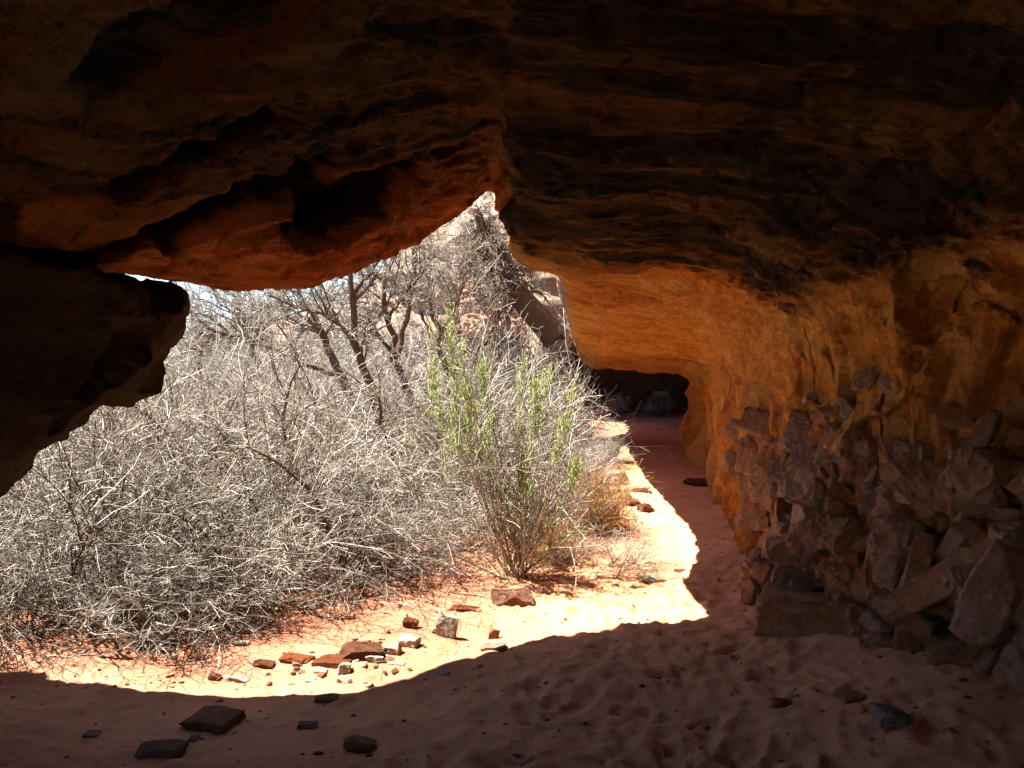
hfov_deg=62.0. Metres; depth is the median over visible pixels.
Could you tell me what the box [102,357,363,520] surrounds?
dead shrub
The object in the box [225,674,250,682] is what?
stone
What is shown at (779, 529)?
rock block
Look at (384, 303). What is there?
bare tree
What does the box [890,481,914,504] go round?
rock block
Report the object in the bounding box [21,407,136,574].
bare sapling
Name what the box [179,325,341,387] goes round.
dead shrub
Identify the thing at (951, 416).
rock block
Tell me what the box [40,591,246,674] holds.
fallen branch
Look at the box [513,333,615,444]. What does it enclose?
dead shrub
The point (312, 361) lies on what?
dead shrub
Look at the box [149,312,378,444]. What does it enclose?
dead shrub
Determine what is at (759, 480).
rock block
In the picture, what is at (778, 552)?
rock block
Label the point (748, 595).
rock block
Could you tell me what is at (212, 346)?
dead shrub
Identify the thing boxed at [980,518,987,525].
rock block
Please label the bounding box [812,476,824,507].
rock block
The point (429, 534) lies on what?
dead shrub
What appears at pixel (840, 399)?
rock block
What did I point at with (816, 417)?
rock block
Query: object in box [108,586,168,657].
fallen branch
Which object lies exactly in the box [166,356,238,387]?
dead shrub
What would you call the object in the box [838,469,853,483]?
rock block
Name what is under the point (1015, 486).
rock block
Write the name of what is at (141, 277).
sky
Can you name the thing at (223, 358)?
dead shrub
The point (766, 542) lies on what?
rock block
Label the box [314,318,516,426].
dead shrub
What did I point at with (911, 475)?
rock block
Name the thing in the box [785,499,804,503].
rock block
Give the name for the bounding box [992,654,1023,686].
rock block
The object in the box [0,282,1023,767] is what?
ground
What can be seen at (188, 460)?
dead shrub
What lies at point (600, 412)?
dead shrub
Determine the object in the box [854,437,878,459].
rock block
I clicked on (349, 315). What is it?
dead shrub
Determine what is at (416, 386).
dead shrub
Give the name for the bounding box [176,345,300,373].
dead shrub
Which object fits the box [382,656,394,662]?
stone
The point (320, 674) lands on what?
stone
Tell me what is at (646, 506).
stone
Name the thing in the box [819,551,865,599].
rock block
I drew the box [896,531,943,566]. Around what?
rock block
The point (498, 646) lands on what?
stone
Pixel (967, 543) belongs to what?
rock block
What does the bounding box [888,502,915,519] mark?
rock block
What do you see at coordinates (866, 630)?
rock block
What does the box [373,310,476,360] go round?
dead shrub
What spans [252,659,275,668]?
stone
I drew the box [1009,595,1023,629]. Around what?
rock block
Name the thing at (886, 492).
rock block
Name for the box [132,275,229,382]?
bare tree
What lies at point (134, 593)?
dead shrub
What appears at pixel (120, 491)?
dead shrub
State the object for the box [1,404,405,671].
dead shrub
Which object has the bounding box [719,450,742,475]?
rock block
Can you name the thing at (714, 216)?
rock shelter
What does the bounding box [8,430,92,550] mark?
dead shrub
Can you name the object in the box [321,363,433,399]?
dead shrub
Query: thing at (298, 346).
dead shrub
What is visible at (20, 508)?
dead shrub
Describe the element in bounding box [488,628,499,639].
stone
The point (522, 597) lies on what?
stone
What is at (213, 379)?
dead shrub
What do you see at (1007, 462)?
rock block
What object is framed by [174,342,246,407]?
dead shrub
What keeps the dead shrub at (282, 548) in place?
on the ground
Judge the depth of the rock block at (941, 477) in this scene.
4.30 m
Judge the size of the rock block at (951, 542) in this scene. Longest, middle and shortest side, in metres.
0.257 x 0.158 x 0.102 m
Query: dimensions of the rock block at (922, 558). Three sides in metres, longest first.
0.483 x 0.245 x 0.151 m
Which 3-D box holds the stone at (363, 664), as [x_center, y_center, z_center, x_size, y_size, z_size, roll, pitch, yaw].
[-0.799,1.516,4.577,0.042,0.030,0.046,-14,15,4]
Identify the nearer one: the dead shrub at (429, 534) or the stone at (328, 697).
the stone at (328, 697)
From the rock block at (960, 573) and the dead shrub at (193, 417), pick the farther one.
the dead shrub at (193, 417)
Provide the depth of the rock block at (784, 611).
4.82 m
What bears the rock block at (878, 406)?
attached to the rock shelter
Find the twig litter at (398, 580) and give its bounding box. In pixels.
[0,475,662,682]
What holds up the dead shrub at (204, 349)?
on the ground
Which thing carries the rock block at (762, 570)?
attached to the rock shelter
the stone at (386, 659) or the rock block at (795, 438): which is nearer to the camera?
the stone at (386, 659)
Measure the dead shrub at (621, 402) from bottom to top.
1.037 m
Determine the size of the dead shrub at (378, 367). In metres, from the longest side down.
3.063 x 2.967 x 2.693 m
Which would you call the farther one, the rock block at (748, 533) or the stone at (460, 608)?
the rock block at (748, 533)
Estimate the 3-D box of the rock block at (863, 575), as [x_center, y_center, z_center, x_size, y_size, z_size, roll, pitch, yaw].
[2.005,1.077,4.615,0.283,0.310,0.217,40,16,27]
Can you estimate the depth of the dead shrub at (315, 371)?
15.78 m
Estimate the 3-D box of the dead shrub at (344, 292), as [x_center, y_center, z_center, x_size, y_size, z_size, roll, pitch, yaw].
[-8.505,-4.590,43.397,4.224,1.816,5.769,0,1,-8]
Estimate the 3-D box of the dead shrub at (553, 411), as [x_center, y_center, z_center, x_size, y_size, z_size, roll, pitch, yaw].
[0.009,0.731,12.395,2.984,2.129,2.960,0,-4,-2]
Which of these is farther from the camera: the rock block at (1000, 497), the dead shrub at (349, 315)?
the dead shrub at (349, 315)
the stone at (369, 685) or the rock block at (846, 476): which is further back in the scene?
the rock block at (846, 476)
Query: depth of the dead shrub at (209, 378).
11.91 m
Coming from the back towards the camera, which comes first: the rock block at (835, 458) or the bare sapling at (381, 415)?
the bare sapling at (381, 415)
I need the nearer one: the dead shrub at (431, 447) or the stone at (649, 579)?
the stone at (649, 579)
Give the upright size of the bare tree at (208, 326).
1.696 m
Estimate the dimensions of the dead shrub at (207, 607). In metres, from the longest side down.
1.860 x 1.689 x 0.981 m
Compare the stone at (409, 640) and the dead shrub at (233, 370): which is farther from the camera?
the dead shrub at (233, 370)
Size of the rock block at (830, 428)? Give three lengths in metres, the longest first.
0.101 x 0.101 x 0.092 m
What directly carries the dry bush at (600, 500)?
on the ground
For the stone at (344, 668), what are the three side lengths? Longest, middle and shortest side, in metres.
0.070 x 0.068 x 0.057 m
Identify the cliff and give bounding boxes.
[360,192,582,402]
[516,271,578,436]
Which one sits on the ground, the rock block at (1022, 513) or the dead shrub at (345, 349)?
the dead shrub at (345, 349)
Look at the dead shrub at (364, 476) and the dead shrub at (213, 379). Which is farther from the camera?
the dead shrub at (213, 379)
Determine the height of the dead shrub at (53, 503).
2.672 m
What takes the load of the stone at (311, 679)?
on the ground
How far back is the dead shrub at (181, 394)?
10.54 m
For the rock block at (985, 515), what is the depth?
4.12 m
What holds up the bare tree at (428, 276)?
on the ground
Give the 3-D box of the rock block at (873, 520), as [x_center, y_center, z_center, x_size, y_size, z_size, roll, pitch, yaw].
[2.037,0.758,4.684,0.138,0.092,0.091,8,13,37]
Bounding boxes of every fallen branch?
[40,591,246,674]
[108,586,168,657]
[163,507,256,617]
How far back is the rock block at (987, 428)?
4.16 m
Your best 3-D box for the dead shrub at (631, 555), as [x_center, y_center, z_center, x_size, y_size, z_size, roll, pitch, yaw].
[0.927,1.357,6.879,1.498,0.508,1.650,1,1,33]
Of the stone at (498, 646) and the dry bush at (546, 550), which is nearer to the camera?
the stone at (498, 646)
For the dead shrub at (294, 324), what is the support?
on the ground
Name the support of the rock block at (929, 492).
attached to the rock shelter
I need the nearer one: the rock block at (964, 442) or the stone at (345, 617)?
the rock block at (964, 442)
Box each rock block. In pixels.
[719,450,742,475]
[723,418,739,442]
[727,513,735,530]
[734,437,759,472]
[736,497,764,531]
[737,406,769,438]
[738,474,750,496]
[738,548,765,587]
[741,492,748,500]
[741,577,760,605]
[743,529,760,537]
[747,471,753,491]
[749,454,774,502]
[751,560,774,582]
[754,581,861,637]
[757,433,771,454]
[757,481,777,513]
[761,537,769,559]
[764,437,778,458]
[764,460,786,483]
[766,525,805,569]
[768,391,779,407]
[771,521,790,536]
[771,565,801,583]
[776,411,782,425]
[777,443,818,503]
[780,408,812,454]
[780,509,791,522]
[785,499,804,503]
[786,512,844,559]
[790,502,822,532]
[791,547,829,562]
[802,392,817,404]
[810,407,829,424]
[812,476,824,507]
[813,419,836,467]
[813,562,823,581]
[817,515,866,556]
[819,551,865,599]
[820,405,840,416]
[822,422,840,436]
[822,496,858,517]
[823,456,838,474]
[823,585,835,598]
[824,474,859,508]
[829,450,842,464]
[832,594,853,605]
[836,396,853,408]
[837,386,859,395]
[838,400,854,420]
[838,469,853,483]
[839,421,878,477]
[843,607,859,624]
[844,566,852,581]
[851,533,869,553]
[852,372,878,390]
[853,553,888,607]
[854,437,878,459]
[857,488,876,516]
[858,607,894,634]
[858,627,869,638]
[859,629,893,648]
[864,463,879,488]
[865,514,914,591]
[868,515,880,528]
[873,393,890,417]
[874,484,894,502]
[875,537,991,624]
[876,438,914,463]
[876,554,900,581]
[878,375,894,391]
[879,452,948,504]
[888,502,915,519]
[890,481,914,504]
[890,612,941,637]
[891,625,923,651]
[896,530,942,623]
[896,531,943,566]
[899,519,930,536]
[911,496,939,518]
[914,442,934,460]
[921,480,938,497]
[923,630,962,663]
[926,480,957,516]
[929,402,976,430]
[929,601,953,620]
[934,527,965,560]
[934,633,993,671]
[936,466,946,481]
[942,598,954,610]
[945,446,1009,522]
[947,563,972,606]
[948,538,1023,647]
[950,546,980,565]
[953,515,987,554]
[961,438,967,446]
[962,538,971,546]
[964,438,989,452]
[968,411,1001,447]
[974,641,1013,671]
[980,506,995,523]
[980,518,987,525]
[984,487,1011,506]
[987,518,1023,549]
[989,506,1021,520]
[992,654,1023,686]
[994,474,1013,490]
[998,641,1023,660]
[999,626,1012,641]
[1001,455,1023,468]
[1005,470,1023,504]
[1009,427,1023,444]
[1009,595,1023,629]
[1019,505,1023,521]
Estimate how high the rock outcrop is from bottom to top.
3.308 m
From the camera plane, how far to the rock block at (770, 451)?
6.25 m
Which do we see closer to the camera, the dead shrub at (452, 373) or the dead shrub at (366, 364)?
the dead shrub at (452, 373)
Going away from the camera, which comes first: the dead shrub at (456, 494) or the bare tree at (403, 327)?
the dead shrub at (456, 494)
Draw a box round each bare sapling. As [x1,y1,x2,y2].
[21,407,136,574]
[77,394,210,536]
[187,362,335,543]
[214,332,388,509]
[330,336,446,486]
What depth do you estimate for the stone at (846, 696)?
3.85 m
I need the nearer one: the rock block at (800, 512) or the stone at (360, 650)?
the stone at (360, 650)
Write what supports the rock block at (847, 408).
attached to the rock shelter
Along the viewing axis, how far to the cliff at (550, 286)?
16.83 m
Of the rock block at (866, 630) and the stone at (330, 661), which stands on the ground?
the stone at (330, 661)
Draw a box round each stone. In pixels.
[82,729,102,736]
[134,739,188,758]
[179,705,246,733]
[187,656,205,662]
[187,735,200,742]
[207,671,221,680]
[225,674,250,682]
[232,640,249,645]
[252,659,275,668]
[278,652,315,662]
[292,661,301,665]
[293,666,300,670]
[297,720,318,728]
[305,677,316,682]
[311,654,351,667]
[313,668,327,673]
[314,693,338,702]
[317,672,325,677]
[334,616,355,619]
[336,662,350,674]
[336,675,352,683]
[339,641,384,659]
[343,735,376,752]
[359,662,367,667]
[364,682,373,688]
[365,655,383,662]
[382,641,402,655]
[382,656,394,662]
[386,660,405,665]
[391,668,398,674]
[396,633,420,648]
[402,616,418,628]
[436,611,457,639]
[438,667,450,675]
[448,604,481,611]
[480,642,506,651]
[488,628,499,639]
[491,587,534,606]
[546,427,573,469]
[580,440,622,459]
[602,471,629,485]
[608,488,641,505]
[624,484,650,492]
[636,503,654,511]
[639,575,666,582]
[674,569,685,572]
[683,478,707,486]
[771,697,792,706]
[834,690,866,702]
[869,702,911,729]
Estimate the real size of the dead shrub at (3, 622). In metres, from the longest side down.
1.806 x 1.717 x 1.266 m
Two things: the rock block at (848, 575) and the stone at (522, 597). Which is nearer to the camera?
the rock block at (848, 575)
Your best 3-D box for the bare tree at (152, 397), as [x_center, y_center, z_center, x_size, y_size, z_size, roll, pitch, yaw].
[-3.230,0.068,7.236,1.673,2.040,1.584,1,2,38]
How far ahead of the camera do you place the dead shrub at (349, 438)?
8.00 m
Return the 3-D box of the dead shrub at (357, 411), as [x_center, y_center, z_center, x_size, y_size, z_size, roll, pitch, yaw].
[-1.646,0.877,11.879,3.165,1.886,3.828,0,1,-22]
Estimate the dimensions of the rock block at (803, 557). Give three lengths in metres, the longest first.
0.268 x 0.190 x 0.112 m
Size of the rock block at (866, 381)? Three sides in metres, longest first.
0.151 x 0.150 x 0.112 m
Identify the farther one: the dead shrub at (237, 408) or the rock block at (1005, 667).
the dead shrub at (237, 408)
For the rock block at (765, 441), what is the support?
attached to the rock shelter
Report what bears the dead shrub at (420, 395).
on the ground
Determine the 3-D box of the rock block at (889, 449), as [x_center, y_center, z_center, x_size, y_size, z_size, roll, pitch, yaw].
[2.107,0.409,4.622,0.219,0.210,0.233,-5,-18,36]
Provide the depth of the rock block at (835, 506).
4.91 m
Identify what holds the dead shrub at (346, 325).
on the ground
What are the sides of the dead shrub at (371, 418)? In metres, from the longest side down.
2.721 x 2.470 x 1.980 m
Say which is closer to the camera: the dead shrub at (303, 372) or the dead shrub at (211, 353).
the dead shrub at (303, 372)
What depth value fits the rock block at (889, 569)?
4.46 m
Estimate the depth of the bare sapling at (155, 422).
6.10 m
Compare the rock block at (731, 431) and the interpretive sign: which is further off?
the interpretive sign
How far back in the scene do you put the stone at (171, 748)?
3.52 m
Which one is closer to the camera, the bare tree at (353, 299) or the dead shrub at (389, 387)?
the bare tree at (353, 299)
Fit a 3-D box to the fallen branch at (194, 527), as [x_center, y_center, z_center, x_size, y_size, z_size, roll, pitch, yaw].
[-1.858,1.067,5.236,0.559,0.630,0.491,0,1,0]
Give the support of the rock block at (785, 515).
attached to the rock shelter
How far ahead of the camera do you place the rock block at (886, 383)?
4.69 m
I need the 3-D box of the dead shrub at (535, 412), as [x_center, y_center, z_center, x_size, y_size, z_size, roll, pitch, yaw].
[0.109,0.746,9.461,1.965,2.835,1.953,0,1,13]
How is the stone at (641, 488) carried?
on the ground
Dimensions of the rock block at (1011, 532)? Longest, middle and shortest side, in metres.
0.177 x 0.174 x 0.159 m
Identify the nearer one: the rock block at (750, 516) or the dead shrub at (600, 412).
the rock block at (750, 516)
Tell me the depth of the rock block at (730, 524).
7.37 m
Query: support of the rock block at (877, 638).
on the rock block
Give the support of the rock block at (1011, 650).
attached to the rock shelter
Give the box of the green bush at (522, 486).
[353,253,633,585]
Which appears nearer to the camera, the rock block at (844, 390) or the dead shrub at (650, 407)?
the rock block at (844, 390)
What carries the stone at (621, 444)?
on the ground
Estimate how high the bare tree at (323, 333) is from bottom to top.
2.487 m
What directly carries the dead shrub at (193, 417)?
on the ground
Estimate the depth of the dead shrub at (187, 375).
11.73 m
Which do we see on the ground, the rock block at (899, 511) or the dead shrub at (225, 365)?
the dead shrub at (225, 365)
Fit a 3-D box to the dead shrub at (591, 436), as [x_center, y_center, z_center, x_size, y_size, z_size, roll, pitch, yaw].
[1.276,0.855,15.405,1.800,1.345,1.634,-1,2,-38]
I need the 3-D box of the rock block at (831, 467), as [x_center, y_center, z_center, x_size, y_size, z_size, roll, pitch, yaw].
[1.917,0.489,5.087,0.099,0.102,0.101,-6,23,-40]
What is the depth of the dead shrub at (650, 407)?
27.08 m
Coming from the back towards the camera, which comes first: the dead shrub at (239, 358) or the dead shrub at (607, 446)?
the dead shrub at (239, 358)
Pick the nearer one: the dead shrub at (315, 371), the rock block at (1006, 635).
the rock block at (1006, 635)
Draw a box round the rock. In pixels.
[420,191,566,355]
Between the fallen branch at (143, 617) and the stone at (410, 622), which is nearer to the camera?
the fallen branch at (143, 617)
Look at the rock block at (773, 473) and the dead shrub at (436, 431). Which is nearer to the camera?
the rock block at (773, 473)
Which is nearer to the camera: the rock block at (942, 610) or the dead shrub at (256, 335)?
the rock block at (942, 610)
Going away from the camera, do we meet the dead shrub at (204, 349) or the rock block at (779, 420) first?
the rock block at (779, 420)
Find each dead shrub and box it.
[0,299,378,662]
[0,311,312,615]
[0,353,327,561]
[0,367,431,648]
[0,401,239,598]
[0,415,233,663]
[0,461,190,670]
[0,473,363,680]
[1,307,403,551]
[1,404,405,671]
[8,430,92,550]
[10,406,193,521]
[17,287,401,549]
[32,366,208,538]
[48,357,266,452]
[50,509,349,688]
[69,370,278,460]
[84,289,566,628]
[92,335,371,453]
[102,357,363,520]
[112,395,484,546]
[128,337,436,541]
[144,312,384,520]
[147,341,242,416]
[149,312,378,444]
[152,336,289,429]
[154,326,394,499]
[162,328,483,549]
[162,342,270,394]
[165,329,406,436]
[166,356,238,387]
[167,331,255,374]
[167,348,317,398]
[170,342,327,403]
[172,327,282,367]
[173,304,516,524]
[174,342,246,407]
[175,322,336,427]
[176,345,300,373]
[178,322,257,358]
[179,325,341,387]
[193,313,251,381]
[199,441,567,588]
[213,304,298,343]
[213,413,512,628]
[216,328,291,351]
[220,306,358,408]
[246,327,340,373]
[247,351,368,404]
[261,329,319,354]
[268,312,332,334]
[273,322,343,356]
[273,366,447,497]
[276,329,423,447]
[278,349,354,380]
[289,300,479,425]
[289,325,364,357]
[291,352,536,515]
[294,287,340,318]
[294,310,350,342]
[309,331,434,413]
[310,296,350,329]
[310,327,606,528]
[311,326,408,367]
[313,388,424,459]
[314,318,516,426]
[316,281,372,327]
[319,278,379,306]
[319,355,419,440]
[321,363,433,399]
[323,316,371,343]
[324,344,421,385]
[332,318,622,552]
[338,267,380,296]
[338,291,393,314]
[342,313,490,377]
[350,315,671,529]
[350,354,460,439]
[360,319,426,352]
[361,368,447,484]
[362,363,459,423]
[363,335,600,465]
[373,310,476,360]
[382,356,683,507]
[411,308,561,413]
[416,343,513,413]
[422,324,599,513]
[428,365,611,485]
[436,274,639,565]
[464,296,621,451]
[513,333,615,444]
[538,416,637,482]
[544,520,705,583]
[547,435,625,492]
[552,434,629,482]
[558,396,619,442]
[573,408,672,470]
[577,391,597,417]
[601,395,635,416]
[636,397,685,416]
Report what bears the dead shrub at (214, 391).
on the ground
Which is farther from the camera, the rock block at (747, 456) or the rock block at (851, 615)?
the rock block at (747, 456)
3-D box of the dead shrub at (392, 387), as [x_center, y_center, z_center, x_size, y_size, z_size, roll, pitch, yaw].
[-1.584,0.648,9.486,3.687,2.956,3.704,-1,2,-37]
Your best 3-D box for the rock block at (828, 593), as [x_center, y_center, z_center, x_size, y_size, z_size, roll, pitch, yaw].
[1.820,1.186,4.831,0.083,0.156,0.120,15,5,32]
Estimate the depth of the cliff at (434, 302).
31.75 m
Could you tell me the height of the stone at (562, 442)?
1.022 m
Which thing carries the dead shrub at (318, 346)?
on the ground
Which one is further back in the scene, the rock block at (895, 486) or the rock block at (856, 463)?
the rock block at (856, 463)
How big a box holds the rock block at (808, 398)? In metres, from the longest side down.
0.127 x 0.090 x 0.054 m
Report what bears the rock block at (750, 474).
attached to the rock shelter
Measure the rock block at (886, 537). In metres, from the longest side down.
0.407 x 0.238 x 0.226 m
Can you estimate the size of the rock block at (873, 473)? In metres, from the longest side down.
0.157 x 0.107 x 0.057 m
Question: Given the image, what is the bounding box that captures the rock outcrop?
[0,243,189,497]
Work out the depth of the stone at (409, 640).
4.89 m
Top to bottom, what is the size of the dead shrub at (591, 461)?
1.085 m
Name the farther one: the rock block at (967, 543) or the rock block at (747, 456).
the rock block at (747, 456)
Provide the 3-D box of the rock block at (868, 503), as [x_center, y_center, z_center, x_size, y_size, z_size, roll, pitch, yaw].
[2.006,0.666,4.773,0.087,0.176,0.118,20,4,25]
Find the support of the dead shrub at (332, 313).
on the ground
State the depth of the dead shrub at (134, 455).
6.17 m
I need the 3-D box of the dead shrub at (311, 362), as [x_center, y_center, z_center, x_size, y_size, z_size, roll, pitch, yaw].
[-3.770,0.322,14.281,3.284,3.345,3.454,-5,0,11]
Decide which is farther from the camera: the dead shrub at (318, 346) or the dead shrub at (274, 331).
the dead shrub at (274, 331)
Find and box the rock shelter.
[0,0,1023,683]
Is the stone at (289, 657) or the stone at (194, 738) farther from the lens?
the stone at (289, 657)
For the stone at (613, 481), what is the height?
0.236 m
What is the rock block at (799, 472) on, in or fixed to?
attached to the rock shelter
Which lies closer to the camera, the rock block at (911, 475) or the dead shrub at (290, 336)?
the rock block at (911, 475)
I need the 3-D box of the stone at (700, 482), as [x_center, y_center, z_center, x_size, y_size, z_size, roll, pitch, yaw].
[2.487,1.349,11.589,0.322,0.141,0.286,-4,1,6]
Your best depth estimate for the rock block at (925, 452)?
4.38 m
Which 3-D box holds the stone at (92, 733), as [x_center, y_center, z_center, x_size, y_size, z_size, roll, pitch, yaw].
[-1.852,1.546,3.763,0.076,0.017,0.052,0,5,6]
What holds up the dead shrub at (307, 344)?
on the ground
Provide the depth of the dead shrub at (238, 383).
10.85 m
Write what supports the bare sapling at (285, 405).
on the ground
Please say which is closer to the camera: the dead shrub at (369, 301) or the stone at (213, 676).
the stone at (213, 676)
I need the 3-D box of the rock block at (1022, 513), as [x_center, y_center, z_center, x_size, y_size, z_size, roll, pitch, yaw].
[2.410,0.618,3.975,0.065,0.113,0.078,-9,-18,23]
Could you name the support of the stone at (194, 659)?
on the ground
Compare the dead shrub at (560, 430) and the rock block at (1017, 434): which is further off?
the dead shrub at (560, 430)
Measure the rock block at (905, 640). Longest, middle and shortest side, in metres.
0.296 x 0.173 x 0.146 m
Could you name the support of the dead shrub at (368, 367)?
on the ground
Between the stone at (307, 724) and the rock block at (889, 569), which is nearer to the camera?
the stone at (307, 724)
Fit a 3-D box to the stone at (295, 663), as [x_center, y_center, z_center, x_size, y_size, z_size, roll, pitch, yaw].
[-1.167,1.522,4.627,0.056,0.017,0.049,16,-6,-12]
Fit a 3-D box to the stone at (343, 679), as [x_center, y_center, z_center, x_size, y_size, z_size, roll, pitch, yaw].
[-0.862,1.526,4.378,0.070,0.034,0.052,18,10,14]
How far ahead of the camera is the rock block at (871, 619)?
4.49 m
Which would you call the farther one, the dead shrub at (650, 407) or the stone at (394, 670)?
the dead shrub at (650, 407)
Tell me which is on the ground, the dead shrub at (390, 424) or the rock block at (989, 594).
the dead shrub at (390, 424)
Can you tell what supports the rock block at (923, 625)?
attached to the rock shelter
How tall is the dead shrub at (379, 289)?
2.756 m
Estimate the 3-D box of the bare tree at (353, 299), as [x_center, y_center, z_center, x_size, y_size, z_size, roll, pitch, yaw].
[-1.938,-0.660,8.846,1.805,2.689,1.382,0,1,0]
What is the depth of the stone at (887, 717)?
3.52 m
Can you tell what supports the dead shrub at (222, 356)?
on the ground
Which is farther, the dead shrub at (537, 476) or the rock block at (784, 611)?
the dead shrub at (537, 476)
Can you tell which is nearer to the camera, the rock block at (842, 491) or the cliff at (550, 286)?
the rock block at (842, 491)
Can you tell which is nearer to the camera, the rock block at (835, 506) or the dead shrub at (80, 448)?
the rock block at (835, 506)
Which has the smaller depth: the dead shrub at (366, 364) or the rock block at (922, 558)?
the rock block at (922, 558)
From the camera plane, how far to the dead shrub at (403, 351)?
25.66 m
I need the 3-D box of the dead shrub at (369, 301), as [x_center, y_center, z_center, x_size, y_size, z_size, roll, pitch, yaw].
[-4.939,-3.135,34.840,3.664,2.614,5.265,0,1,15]
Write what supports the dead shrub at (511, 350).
on the ground
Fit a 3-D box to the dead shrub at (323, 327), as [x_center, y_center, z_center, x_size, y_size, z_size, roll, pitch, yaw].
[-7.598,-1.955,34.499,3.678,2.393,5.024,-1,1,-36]
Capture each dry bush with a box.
[504,509,595,569]
[538,448,670,537]
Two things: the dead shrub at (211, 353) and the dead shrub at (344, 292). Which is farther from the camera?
the dead shrub at (344, 292)
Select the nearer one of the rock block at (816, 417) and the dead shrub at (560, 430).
the rock block at (816, 417)
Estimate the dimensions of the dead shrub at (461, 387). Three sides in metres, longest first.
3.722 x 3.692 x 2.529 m
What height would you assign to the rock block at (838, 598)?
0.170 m
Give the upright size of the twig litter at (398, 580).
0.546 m
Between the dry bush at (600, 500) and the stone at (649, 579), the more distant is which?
the dry bush at (600, 500)
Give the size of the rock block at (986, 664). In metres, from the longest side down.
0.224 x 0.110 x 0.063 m
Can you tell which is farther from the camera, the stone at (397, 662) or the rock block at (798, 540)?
the rock block at (798, 540)
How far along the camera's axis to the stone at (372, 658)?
4.64 m
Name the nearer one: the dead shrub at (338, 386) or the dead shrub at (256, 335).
the dead shrub at (338, 386)
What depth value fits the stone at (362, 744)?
3.57 m
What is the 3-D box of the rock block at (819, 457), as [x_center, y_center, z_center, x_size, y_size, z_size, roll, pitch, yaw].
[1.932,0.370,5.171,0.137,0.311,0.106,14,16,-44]
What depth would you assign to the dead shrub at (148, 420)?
8.81 m
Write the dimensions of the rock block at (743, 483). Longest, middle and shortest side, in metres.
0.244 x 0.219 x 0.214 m
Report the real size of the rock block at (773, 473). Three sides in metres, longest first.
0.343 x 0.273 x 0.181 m
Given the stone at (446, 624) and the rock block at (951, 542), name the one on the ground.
the stone at (446, 624)
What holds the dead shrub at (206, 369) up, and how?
on the ground
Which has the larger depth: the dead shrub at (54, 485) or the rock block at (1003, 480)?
the dead shrub at (54, 485)
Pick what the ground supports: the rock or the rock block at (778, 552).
the rock
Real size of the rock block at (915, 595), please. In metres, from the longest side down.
0.729 x 0.300 x 0.176 m
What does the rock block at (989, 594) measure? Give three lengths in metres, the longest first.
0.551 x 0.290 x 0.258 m
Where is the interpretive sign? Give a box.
[653,391,668,417]
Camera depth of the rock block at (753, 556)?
5.82 m
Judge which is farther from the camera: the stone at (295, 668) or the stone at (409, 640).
the stone at (409, 640)
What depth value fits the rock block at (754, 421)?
7.16 m
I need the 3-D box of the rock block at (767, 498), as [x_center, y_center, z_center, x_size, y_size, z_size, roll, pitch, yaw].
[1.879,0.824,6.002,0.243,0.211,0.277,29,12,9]
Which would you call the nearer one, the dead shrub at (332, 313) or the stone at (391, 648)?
the stone at (391, 648)
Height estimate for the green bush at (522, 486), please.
2.456 m
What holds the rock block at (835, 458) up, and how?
on the rock block at (856, 463)
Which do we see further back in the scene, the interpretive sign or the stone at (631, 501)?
the interpretive sign
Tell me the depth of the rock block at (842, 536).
4.76 m
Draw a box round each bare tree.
[90,284,204,477]
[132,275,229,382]
[161,280,346,376]
[177,282,312,382]
[200,281,358,407]
[250,250,413,448]
[303,217,478,409]
[347,228,448,358]
[393,196,509,393]
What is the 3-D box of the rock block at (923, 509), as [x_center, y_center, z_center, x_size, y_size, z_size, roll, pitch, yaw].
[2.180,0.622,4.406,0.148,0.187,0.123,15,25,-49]
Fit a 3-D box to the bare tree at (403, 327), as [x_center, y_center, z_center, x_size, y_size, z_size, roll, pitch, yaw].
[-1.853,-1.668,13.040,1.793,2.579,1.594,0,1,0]
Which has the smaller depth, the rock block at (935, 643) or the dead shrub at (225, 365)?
the rock block at (935, 643)
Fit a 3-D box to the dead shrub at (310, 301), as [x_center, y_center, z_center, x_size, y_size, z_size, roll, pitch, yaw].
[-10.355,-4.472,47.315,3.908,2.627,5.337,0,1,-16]
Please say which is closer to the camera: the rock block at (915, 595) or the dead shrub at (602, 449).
the rock block at (915, 595)
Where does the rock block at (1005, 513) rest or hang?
on the rock block at (1011, 532)
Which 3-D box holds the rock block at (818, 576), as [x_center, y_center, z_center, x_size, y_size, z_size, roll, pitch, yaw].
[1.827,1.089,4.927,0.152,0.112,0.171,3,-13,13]
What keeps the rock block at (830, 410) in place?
attached to the rock shelter
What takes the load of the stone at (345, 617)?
on the ground
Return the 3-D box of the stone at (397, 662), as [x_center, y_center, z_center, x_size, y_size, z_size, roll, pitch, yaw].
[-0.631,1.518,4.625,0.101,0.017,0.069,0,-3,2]
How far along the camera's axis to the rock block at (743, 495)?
7.31 m
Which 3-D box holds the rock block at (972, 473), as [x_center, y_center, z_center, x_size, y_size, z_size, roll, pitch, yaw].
[2.309,0.499,4.208,0.242,0.405,0.253,-1,-4,-41]
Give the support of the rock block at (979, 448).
on the rock block
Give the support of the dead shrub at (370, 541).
on the ground
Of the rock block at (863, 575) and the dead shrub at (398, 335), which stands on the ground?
the dead shrub at (398, 335)
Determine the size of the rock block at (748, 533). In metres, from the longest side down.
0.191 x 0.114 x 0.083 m
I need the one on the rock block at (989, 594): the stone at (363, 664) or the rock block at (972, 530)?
the rock block at (972, 530)
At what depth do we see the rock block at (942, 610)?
4.18 m
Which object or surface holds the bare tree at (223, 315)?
on the ground
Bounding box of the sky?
[127,258,389,329]

